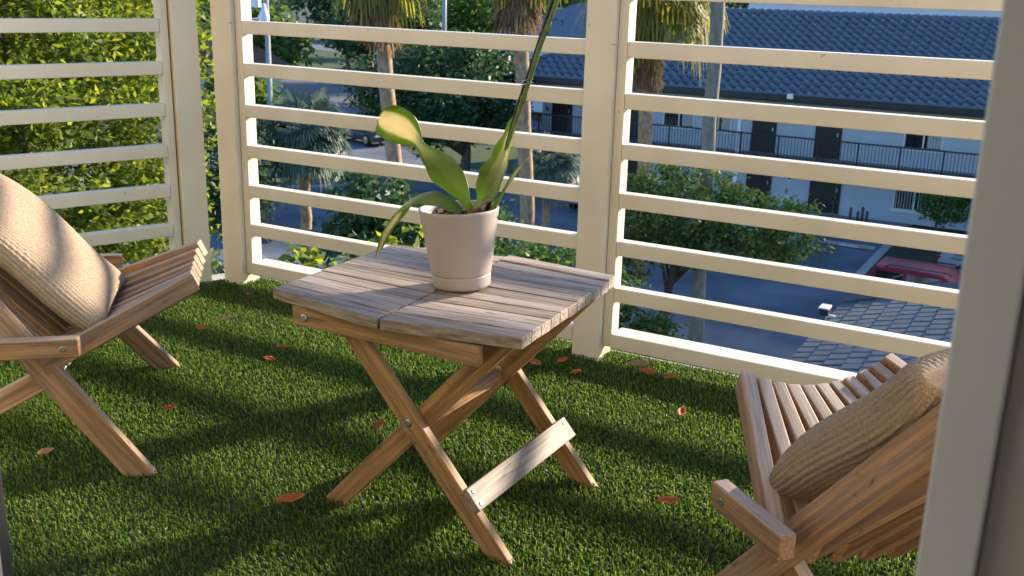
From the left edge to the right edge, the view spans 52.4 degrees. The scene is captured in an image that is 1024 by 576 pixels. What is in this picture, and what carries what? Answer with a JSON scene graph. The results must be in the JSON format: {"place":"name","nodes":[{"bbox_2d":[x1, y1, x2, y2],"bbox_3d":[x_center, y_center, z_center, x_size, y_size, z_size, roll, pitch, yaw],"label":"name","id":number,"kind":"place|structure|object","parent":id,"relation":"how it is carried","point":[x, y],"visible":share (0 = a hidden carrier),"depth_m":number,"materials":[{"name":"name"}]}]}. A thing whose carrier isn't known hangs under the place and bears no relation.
{"place":"outdoors","nodes":[
{"label":"outdoors","id":0,"kind":"place"},
{"bbox_2d":[218,175,271,241],"bbox_3d":[-10.816,-3.800,41.685,0.100,1.700,10.060,-6,18,-25],"label":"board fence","id":1,"kind":"object","parent":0,"point":[265,220],"visible":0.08,"depth_m":37.73,"materials":[{"name":"brown wood"}]},
{"bbox_2d":[132,33,472,73],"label":"lawn","id":2,"kind":"structure","parent":0,"point":[326,60],"depth_m":122.27,"materials":[{"name":"green plant"}]},
{"bbox_2d":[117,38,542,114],"bbox_3d":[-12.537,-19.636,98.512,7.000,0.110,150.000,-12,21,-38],"label":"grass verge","id":3,"kind":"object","parent":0,"point":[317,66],"depth_m":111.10,"materials":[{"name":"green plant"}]},
{"bbox_2d":[26,0,728,157],"bbox_3d":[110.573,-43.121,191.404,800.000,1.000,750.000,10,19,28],"label":"ground","id":4,"kind":"structure","parent":0,"point":[301,19],"depth_m":74.22,"materials":[{"name":"green plant"}]},
{"bbox_2d":[0,5,52,88],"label":"background tree","id":5,"kind":"object","parent":4,"relation":"on","point":[27,47],"depth_m":77.22,"materials":[{"name":"green plant"}]},
{"bbox_2d":[0,0,224,274],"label":"leafy tree","id":6,"kind":"object","parent":4,"relation":"on","point":[68,92],"visible":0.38,"depth_m":9.07,"materials":[{"name":"green plant"}]},
{"bbox_2d":[129,0,210,38],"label":"background tree","id":7,"kind":"object","parent":4,"relation":"on","point":[202,19],"visible":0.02,"depth_m":95.06,"materials":[{"name":"green plant"}]},
{"bbox_2d":[199,0,283,21],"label":"background tree","id":8,"kind":"object","parent":4,"relation":"on","point":[252,20],"visible":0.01,"depth_m":123.52,"materials":[{"name":"green plant"}]},
{"bbox_2d":[201,69,283,124],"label":"background tree","id":9,"kind":"object","parent":4,"relation":"on","point":[260,85],"visible":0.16,"depth_m":57.17,"materials":[{"name":"green plant"}]},
{"bbox_2d":[198,21,292,104],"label":"neighbour house","id":10,"kind":"structure","parent":4,"relation":"on","point":[259,56],"depth_m":76.94,"materials":[{"name":"paint"}]},
{"bbox_2d":[198,0,323,66],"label":"background tree","id":11,"kind":"object","parent":4,"relation":"on","point":[285,48],"visible":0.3,"depth_m":79.00,"materials":[{"name":"green plant"}]},
{"bbox_2d":[269,0,303,20],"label":"background tree","id":12,"kind":"object","parent":4,"relation":"on","point":[280,6],"visible":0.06,"depth_m":151.26,"materials":[{"name":"green plant"}]},
{"bbox_2d":[280,0,352,69],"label":"background tree","id":13,"kind":"object","parent":4,"relation":"on","point":[321,5],"visible":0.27,"depth_m":99.14,"materials":[{"name":"green plant"}]},
{"bbox_2d":[278,221,425,281],"bbox_3d":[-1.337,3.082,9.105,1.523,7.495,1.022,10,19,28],"label":"shrub","id":14,"kind":"object","parent":4,"relation":"on","point":[304,257],"visible":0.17,"depth_m":8.16,"materials":[{"name":"green plant"}]},
{"bbox_2d":[316,0,458,68],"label":"background tree","id":15,"kind":"object","parent":4,"relation":"on","point":[347,47],"visible":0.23,"depth_m":79.37,"materials":[{"name":"green plant"}]},
{"bbox_2d":[404,0,451,24],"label":"background tree","id":16,"kind":"object","parent":4,"relation":"on","point":[431,6],"visible":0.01,"depth_m":124.34,"materials":[{"name":"green plant"}]},
{"bbox_2d":[427,0,496,61],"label":"background tree","id":17,"kind":"object","parent":4,"relation":"on","point":[461,15],"visible":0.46,"depth_m":94.44,"materials":[{"name":"green plant"}]},
{"bbox_2d":[486,2,563,31],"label":"background tree","id":18,"kind":"object","parent":4,"relation":"on","point":[542,12],"visible":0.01,"depth_m":80.73,"materials":[{"name":"green plant"}]},
{"bbox_2d":[488,3,586,111],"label":"tiled house","id":19,"kind":"structure","parent":4,"relation":"on","point":[568,27],"depth_m":77.11,"materials":[{"name":"tile"}]},
{"bbox_2d":[541,0,586,13],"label":"background tree","id":20,"kind":"object","parent":4,"relation":"on","point":[564,3],"visible":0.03,"depth_m":119.90,"materials":[{"name":"green plant"}]},
{"bbox_2d":[702,2,748,7],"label":"background tree","id":21,"kind":"object","parent":4,"relation":"on","point":[737,5],"visible":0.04,"depth_m":107.80,"materials":[{"name":"green plant"}]},
{"bbox_2d":[749,3,1000,17],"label":"flat roofed block","id":22,"kind":"structure","parent":4,"relation":"on","point":[997,14],"depth_m":72.61,"materials":[{"name":"paint"}]},
{"bbox_2d":[851,224,967,293],"bbox_3d":[19.821,-0.068,34.914,14.100,0.150,11.700,10,19,28],"label":"planting bed","id":23,"kind":"object","parent":4,"relation":"on","point":[897,251],"visible":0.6,"depth_m":38.45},
{"bbox_2d":[912,193,971,230],"bbox_3d":[16.582,-2.964,39.968,2.315,2.447,2.168,10,19,28],"label":"topiary bush","id":24,"kind":"object","parent":23,"relation":"on","point":[958,206],"visible":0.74,"depth_m":39.60,"materials":[{"name":"green plant"}]},
{"bbox_2d":[303,43,455,65],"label":"cross street","id":25,"kind":"structure","parent":0,"point":[318,46],"depth_m":140.86,"materials":[{"name":"grey asphalt"}]},
{"bbox_2d":[44,123,882,374],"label":"parking lot","id":26,"kind":"structure","parent":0,"point":[773,296],"depth_m":34.56,"materials":[{"name":"grey asphalt"}]},
{"bbox_2d":[162,105,292,238],"bbox_3d":[-8.649,-2.873,31.548,4.412,5.912,3.652,10,19,28],"label":"corner tree","id":27,"kind":"object","parent":26,"relation":"on","point":[216,198],"visible":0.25,"depth_m":30.71,"materials":[{"name":"green plant"}]},
{"bbox_2d":[211,255,280,280],"bbox_3d":[-8.020,-0.315,30.596,2.100,1.451,4.525,-8,19,-30],"label":"parked car","id":28,"kind":"object","parent":26,"relation":"on","point":[219,269],"visible":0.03,"depth_m":29.89,"materials":[{"name":"grey paint"}]},
{"bbox_2d":[251,0,272,176],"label":"street lamp","id":29,"kind":"object","parent":26,"relation":"on","point":[264,13],"visible":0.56,"depth_m":47.41,"materials":[{"name":"silver metal"}]},
{"bbox_2d":[257,85,353,264],"bbox_3d":[-6.558,-3.287,32.812,3.485,6.109,3.292,10,19,28],"label":"silver palm","id":30,"kind":"object","parent":26,"relation":"on","point":[304,137],"visible":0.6,"depth_m":31.86,"materials":[{"name":"green plant"}]},
{"bbox_2d":[260,168,352,184],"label":"island grass","id":31,"kind":"structure","parent":26,"relation":"on","point":[334,181],"depth_m":49.05,"materials":[{"name":"green plant"}]},
{"bbox_2d":[260,164,357,188],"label":"island kerb","id":32,"kind":"structure","parent":26,"relation":"on","point":[312,186],"depth_m":47.64,"materials":[{"name":"concrete"}]},
{"bbox_2d":[336,128,383,145],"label":"parked car","id":33,"kind":"object","parent":26,"relation":"on","point":[363,136],"visible":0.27,"depth_m":59.87,"materials":[{"name":"grey paint"}]},
{"bbox_2d":[298,172,425,267],"bbox_3d":[-2.135,0.927,18.520,3.096,6.270,2.244,15,21,38],"label":"broadleaf tree","id":34,"kind":"object","parent":26,"relation":"on","point":[363,227],"visible":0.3,"depth_m":17.86,"materials":[{"name":"green plant"}]},
{"bbox_2d":[318,0,428,195],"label":"fan palm","id":35,"kind":"object","parent":26,"relation":"on","point":[376,13],"visible":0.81,"depth_m":23.71,"materials":[{"name":"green plant"}]},
{"bbox_2d":[329,26,549,171],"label":"shade tree","id":36,"kind":"object","parent":26,"relation":"on","point":[452,109],"visible":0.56,"depth_m":47.39,"materials":[{"name":"green plant"}]},
{"bbox_2d":[476,0,567,253],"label":"fan palm","id":37,"kind":"object","parent":26,"relation":"on","point":[520,17],"visible":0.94,"depth_m":24.35,"materials":[{"name":"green plant"}]},
{"bbox_2d":[509,131,579,246],"bbox_3d":[1.280,-3.517,37.684,2.947,4.178,3.022,10,19,28],"label":"silver palm","id":38,"kind":"object","parent":26,"relation":"on","point":[548,169],"visible":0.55,"depth_m":36.72,"materials":[{"name":"green plant"}]},
{"bbox_2d":[456,199,650,338],"bbox_3d":[0.122,0.677,22.237,5.232,4.931,2.960,16,21,40],"label":"hedge tree","id":39,"kind":"object","parent":26,"relation":"on","point":[539,252],"visible":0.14,"depth_m":21.52,"materials":[{"name":"green plant"}]},
{"bbox_2d":[568,176,635,208],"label":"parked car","id":40,"kind":"object","parent":26,"relation":"on","point":[575,205],"visible":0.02,"depth_m":44.50,"materials":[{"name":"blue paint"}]},
{"bbox_2d":[571,0,729,281],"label":"fan palm","id":41,"kind":"object","parent":26,"relation":"on","point":[657,20],"visible":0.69,"depth_m":30.68,"materials":[{"name":"green plant"}]},
{"bbox_2d":[610,279,690,361],"bbox_3d":[2.412,1.174,23.311,3.133,3.430,2.508,10,19,28],"label":"parking lot tree","id":42,"kind":"object","parent":26,"relation":"on","point":[655,325],"visible":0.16,"depth_m":22.92,"materials":[{"name":"green plant"}]},
{"bbox_2d":[688,2,724,342],"bbox_3d":[4.848,-4.905,25.302,4.770,13.989,4.438,10,19,28],"label":"utility pole","id":43,"kind":"object","parent":26,"relation":"on","point":[696,324],"visible":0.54,"depth_m":25.61,"materials":[{"name":"grey wood"}]},
{"bbox_2d":[621,163,834,334],"bbox_3d":[4.688,-0.528,25.827,6.421,5.368,3.901,10,19,28],"label":"parking lot tree","id":44,"kind":"object","parent":26,"relation":"on","point":[713,235],"visible":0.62,"depth_m":24.98,"materials":[{"name":"green plant"}]},
{"bbox_2d":[496,5,1000,230],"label":"apartment building","id":45,"kind":"structure","parent":26,"relation":"on","point":[948,36],"depth_m":44.16,"materials":[{"name":"tile"}]},
{"bbox_2d":[552,86,572,132],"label":"door","id":46,"kind":"structure","parent":45,"relation":"in","point":[559,109],"depth_m":49.95,"materials":[{"name":"metal"}]},
{"bbox_2d":[627,160,636,180],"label":"door","id":47,"kind":"structure","parent":45,"relation":"in","point":[632,165],"depth_m":48.77,"materials":[{"name":"metal"}]},
{"bbox_2d":[629,110,638,138],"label":"door","id":48,"kind":"structure","parent":45,"relation":"in","point":[634,113],"depth_m":48.18,"materials":[{"name":"metal"}]},
{"bbox_2d":[659,164,691,185],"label":"window","id":49,"kind":"structure","parent":45,"relation":"in","point":[683,167],"depth_m":47.60,"materials":[{"name":"white glass"}]},
{"bbox_2d":[661,113,695,129],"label":"window","id":50,"kind":"structure","parent":45,"relation":"in","point":[668,118],"depth_m":47.08,"materials":[{"name":"white glass"}]},
{"bbox_2d":[716,117,731,133],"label":"window","id":51,"kind":"structure","parent":45,"relation":"in","point":[721,123],"depth_m":46.09,"materials":[{"name":"white glass"}]},
{"bbox_2d":[745,173,771,204],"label":"door","id":52,"kind":"structure","parent":45,"relation":"in","point":[761,182],"depth_m":45.94,"materials":[{"name":"metal"}]},
{"bbox_2d":[750,102,776,152],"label":"door","id":53,"kind":"structure","parent":45,"relation":"in","point":[762,127],"depth_m":45.35,"materials":[{"name":"metal"}]},
{"bbox_2d":[807,181,841,213],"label":"door","id":54,"kind":"structure","parent":45,"relation":"in","point":[817,189],"depth_m":44.68,"materials":[{"name":"metal"}]},
{"bbox_2d":[813,108,842,159],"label":"door","id":55,"kind":"structure","parent":45,"relation":"in","point":[827,133],"depth_m":44.05,"materials":[{"name":"metal"}]},
{"bbox_2d":[890,190,933,214],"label":"window","id":56,"kind":"structure","parent":45,"relation":"in","point":[902,200],"depth_m":43.04,"materials":[{"name":"white glass"}]},
{"bbox_2d":[902,134,944,153],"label":"window","id":57,"kind":"structure","parent":45,"relation":"in","point":[910,140],"depth_m":42.18,"materials":[{"name":"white glass"}]},
{"bbox_2d":[739,207,807,250],"bbox_3d":[9.864,-2.301,38.987,2.100,1.451,4.525,10,19,28],"label":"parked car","id":58,"kind":"object","parent":26,"relation":"on","point":[800,236],"visible":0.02,"depth_m":38.03,"materials":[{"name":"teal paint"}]},
{"bbox_2d":[823,240,874,250],"bbox_3d":[12.718,-1.619,39.249,1.900,0.130,0.173,10,19,28],"label":"wheel stop","id":59,"kind":"object","parent":26,"relation":"on","point":[844,244],"visible":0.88,"depth_m":39.17,"materials":[{"name":"concrete"}]},
{"bbox_2d":[786,282,959,385],"bbox_3d":[9.515,1.690,18.112,8.668,5.629,5.755,10,19,28],"label":"carport","id":60,"kind":"object","parent":26,"relation":"on","point":[906,318],"visible":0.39,"depth_m":19.31,"materials":[{"name":"grey tile"}]},
{"bbox_2d":[818,303,834,319],"bbox_3d":[6.430,0.521,21.213,0.310,0.300,0.320,10,19,28],"label":"flood light","id":61,"kind":"object","parent":60,"relation":"attached to","point":[824,309],"visible":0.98,"depth_m":21.13,"materials":[{"name":"white metal"}]},
{"bbox_2d":[855,244,891,274],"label":"kerb","id":62,"kind":"structure","parent":26,"relation":"on","point":[873,259],"depth_m":37.08,"materials":[{"name":"concrete"}]},
{"bbox_2d":[868,256,960,284],"bbox_3d":[12.618,0.147,30.701,4.425,1.575,2.120,12,19,31],"label":"parked car","id":63,"kind":"object","parent":26,"relation":"on","point":[908,270],"visible":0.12,"depth_m":30.52,"materials":[{"name":"red paint"}]},
{"bbox_2d":[212,273,737,375],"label":"balcony floor","id":64,"kind":"structure","parent":0,"point":[218,276],"depth_m":4.49,"materials":[{"name":"concrete"}]},
{"bbox_2d":[166,0,211,283],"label":"support post","id":65,"kind":"object","parent":64,"relation":"on","point":[186,83],"visible":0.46,"depth_m":4.18,"materials":[{"name":"beige paint"}]},
{"bbox_2d":[210,0,259,284],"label":"corner post","id":66,"kind":"object","parent":64,"relation":"on","point":[223,28],"visible":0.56,"depth_m":4.22,"materials":[{"name":"beige paint"}]},
{"bbox_2d":[0,277,917,575],"bbox_3d":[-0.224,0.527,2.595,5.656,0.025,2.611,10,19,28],"label":"artificial turf","id":67,"kind":"structure","parent":64,"relation":"on","point":[220,373],"depth_m":2.81,"materials":[{"name":"green plastic"}]},
{"bbox_2d":[36,447,53,453],"bbox_3d":[-1.230,0.430,2.738,0.045,0.014,0.023,-10,36,-29],"label":"fallen leaf","id":68,"kind":"object","parent":67,"relation":"on","point":[45,450],"visible":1,"depth_m":2.74,"materials":[{"name":"brown plant"}]},
{"bbox_2d":[0,240,207,476],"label":"slatted chair","id":69,"kind":"object","parent":67,"relation":"on","point":[43,345],"visible":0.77,"depth_m":2.69,"materials":[{"name":"brown wood"}]},
{"bbox_2d":[0,174,124,330],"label":"cushion","id":70,"kind":"object","parent":69,"relation":"on","point":[51,259],"visible":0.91,"depth_m":2.73,"materials":[{"name":"fabric"}]},
{"bbox_2d":[163,405,175,409],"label":"fallen leaf","id":71,"kind":"object","parent":67,"relation":"on","point":[169,407],"visible":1,"depth_m":3.04,"materials":[{"name":"orange plant"}]},
{"bbox_2d":[195,325,206,328],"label":"fallen leaf","id":72,"kind":"object","parent":67,"relation":"on","point":[200,326],"visible":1,"depth_m":3.74,"materials":[{"name":"brown plant"}]},
{"bbox_2d":[218,315,232,319],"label":"fallen leaf","id":73,"kind":"object","parent":67,"relation":"on","point":[225,317],"visible":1,"depth_m":3.85,"materials":[{"name":"brown plant"}]},
{"bbox_2d":[263,356,275,359],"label":"fallen leaf","id":74,"kind":"object","parent":67,"relation":"on","point":[269,358],"visible":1,"depth_m":3.46,"materials":[{"name":"orange plant"}]},
{"bbox_2d":[277,345,294,348],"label":"fallen leaf","id":75,"kind":"object","parent":67,"relation":"on","point":[284,347],"visible":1,"depth_m":3.55,"materials":[{"name":"brown plant"}]},
{"bbox_2d":[274,492,304,501],"bbox_3d":[-0.540,0.509,2.526,0.075,0.014,0.038,-4,24,-8],"label":"fallen leaf","id":76,"kind":"object","parent":67,"relation":"on","point":[291,497],"visible":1,"depth_m":2.53,"materials":[{"name":"brown plant"}]},
{"bbox_2d":[372,419,383,427],"bbox_3d":[-0.381,0.388,2.961,0.022,0.014,0.045,29,38,29],"label":"fallen leaf","id":77,"kind":"object","parent":67,"relation":"on","point":[379,423],"visible":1,"depth_m":2.96,"materials":[{"name":"brown plant"}]},
{"bbox_2d":[273,244,614,566],"bbox_3d":[-0.154,0.245,2.624,0.692,0.550,0.637,10,19,28],"label":"folding table","id":78,"kind":"object","parent":67,"relation":"on","point":[512,319],"visible":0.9,"depth_m":2.41,"materials":[{"name":"brown wood"}]},
{"bbox_2d":[375,0,558,291],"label":"potted orchid","id":79,"kind":"object","parent":78,"relation":"on","point":[459,233],"visible":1,"depth_m":2.45,"materials":[{"name":"white ceramic"}]},
{"bbox_2d":[530,358,541,364],"bbox_3d":[0.076,0.247,3.493,0.060,0.007,0.030,25,40,33],"label":"fallen leaf","id":80,"kind":"object","parent":67,"relation":"on","point":[535,361],"visible":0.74,"depth_m":3.49,"materials":[{"name":"orange plant"}]},
{"bbox_2d":[556,356,567,361],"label":"fallen leaf","id":81,"kind":"object","parent":67,"relation":"on","point":[562,359],"visible":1,"depth_m":3.52,"materials":[{"name":"brown plant"}]},
{"bbox_2d":[571,369,580,372],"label":"fallen leaf","id":82,"kind":"object","parent":67,"relation":"on","point":[575,371],"visible":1,"depth_m":3.42,"materials":[{"name":"orange plant"}]},
{"bbox_2d":[626,360,650,366],"bbox_3d":[0.425,0.254,3.483,0.085,0.013,0.042,-2,17,-11],"label":"fallen leaf","id":83,"kind":"object","parent":67,"relation":"on","point":[638,363],"visible":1,"depth_m":3.49,"materials":[{"name":"brown plant"}]},
{"bbox_2d":[639,367,656,372],"bbox_3d":[0.447,0.273,3.426,0.065,0.012,0.032,14,32,32],"label":"fallen leaf","id":84,"kind":"object","parent":67,"relation":"on","point":[647,370],"visible":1,"depth_m":3.43,"materials":[{"name":"orange plant"}]},
{"bbox_2d":[656,496,679,503],"bbox_3d":[0.386,0.524,2.572,0.060,0.010,0.030,1,27,4],"label":"fallen leaf","id":85,"kind":"object","parent":67,"relation":"on","point":[667,499],"visible":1,"depth_m":2.58,"materials":[{"name":"brown plant"}]},
{"bbox_2d":[663,373,675,377],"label":"fallen leaf","id":86,"kind":"object","parent":67,"relation":"on","point":[669,375],"visible":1,"depth_m":3.39,"materials":[{"name":"orange plant"}]},
{"bbox_2d":[678,406,685,414],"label":"fallen leaf","id":87,"kind":"object","parent":67,"relation":"on","point":[681,410],"visible":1,"depth_m":3.11,"materials":[{"name":"brown plant"}]},
{"bbox_2d":[711,353,940,575],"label":"slatted chair","id":88,"kind":"object","parent":67,"relation":"on","point":[872,506],"visible":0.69,"depth_m":1.84,"materials":[{"name":"brown wood"}]},
{"bbox_2d":[769,348,949,500],"bbox_3d":[0.771,0.235,1.840,0.490,0.480,0.164,-5,63,-21],"label":"cushion","id":89,"kind":"object","parent":88,"relation":"on","point":[815,461],"visible":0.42,"depth_m":1.72,"materials":[{"name":"fabric"}]},
{"bbox_2d":[572,0,620,360],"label":"support post","id":90,"kind":"object","parent":64,"relation":"on","point":[601,59],"visible":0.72,"depth_m":3.43,"materials":[{"name":"beige paint"}]},
{"bbox_2d":[234,0,585,339],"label":"balcony railing","id":91,"kind":"object","parent":90,"relation":"attached to","point":[252,151],"visible":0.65,"depth_m":3.90,"materials":[{"name":"beige paint"}]},
{"bbox_2d":[602,0,1002,385],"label":"balcony railing","id":92,"kind":"object","parent":90,"relation":"attached to","point":[719,358],"visible":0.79,"depth_m":3.20,"materials":[{"name":"beige paint"}]},
{"bbox_3d":[-0.181,-0.319,0.625,9.400,3.250,0.180,10,19,28],"label":"house wall","id":93,"kind":"object","parent":64,"relation":"on","visible":0},
{"bbox_2d":[0,468,13,575],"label":"sliding door","id":94,"kind":"structure","parent":93,"relation":"attached to","point":[6,567],"depth_m":1.13,"materials":[{"name":"grey metal"}]},
{"bbox_2d":[915,0,1023,575],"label":"door frame","id":95,"kind":"object","parent":93,"relation":"attached to","point":[973,522],"visible":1,"depth_m":0.58,"materials":[{"name":"paint"}]},
{"bbox_2d":[54,47,910,227],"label":"street","id":96,"kind":"structure","parent":0,"point":[334,90],"depth_m":87.54,"materials":[{"name":"grey asphalt"}]},
{"bbox_2d":[442,0,446,95],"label":"utility pole","id":97,"kind":"object","parent":96,"relation":"on","point":[444,7],"visible":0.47,"depth_m":75.96,"materials":[{"name":"grey metal"}]},
{"bbox_2d":[430,140,540,174],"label":"side lawn","id":98,"kind":"structure","parent":0,"point":[480,155],"depth_m":57.73,"materials":[{"name":"green plant"}]},
{"bbox_2d":[470,169,908,226],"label":"building walk","id":99,"kind":"structure","parent":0,"point":[829,216],"depth_m":43.92,"materials":[{"name":"concrete"}]},
{"bbox_2d":[826,183,843,217],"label":"yucca plant","id":100,"kind":"object","parent":99,"relation":"on","point":[834,199],"visible":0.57,"depth_m":43.08,"materials":[{"name":"green plant"}]},
{"bbox_2d":[848,207,868,221],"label":"columnar cactus","id":101,"kind":"object","parent":99,"relation":"on","point":[857,215],"visible":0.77,"depth_m":42.92,"materials":[{"name":"green plant"}]},
{"bbox_2d":[936,252,963,271],"bbox_3d":[16.328,-0.729,33.885,4.525,1.451,2.100,13,20,33],"label":"parked car","id":102,"kind":"object","parent":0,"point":[950,258],"visible":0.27,"depth_m":34.22,"materials":[{"name":"grey paint"}]},
{"bbox_3d":[-3.436,-0.436,2.552,0.116,1.742,0.116,-11,21,-37],"label":"support post","id":103,"kind":"object","parent":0,"visible":0},
{"bbox_2d":[0,0,181,265],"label":"balcony railing","id":104,"kind":"object","parent":103,"relation":"attached to","point":[157,24],"visible":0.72,"depth_m":4.01,"materials":[{"name":"beige paint"}]}
]}

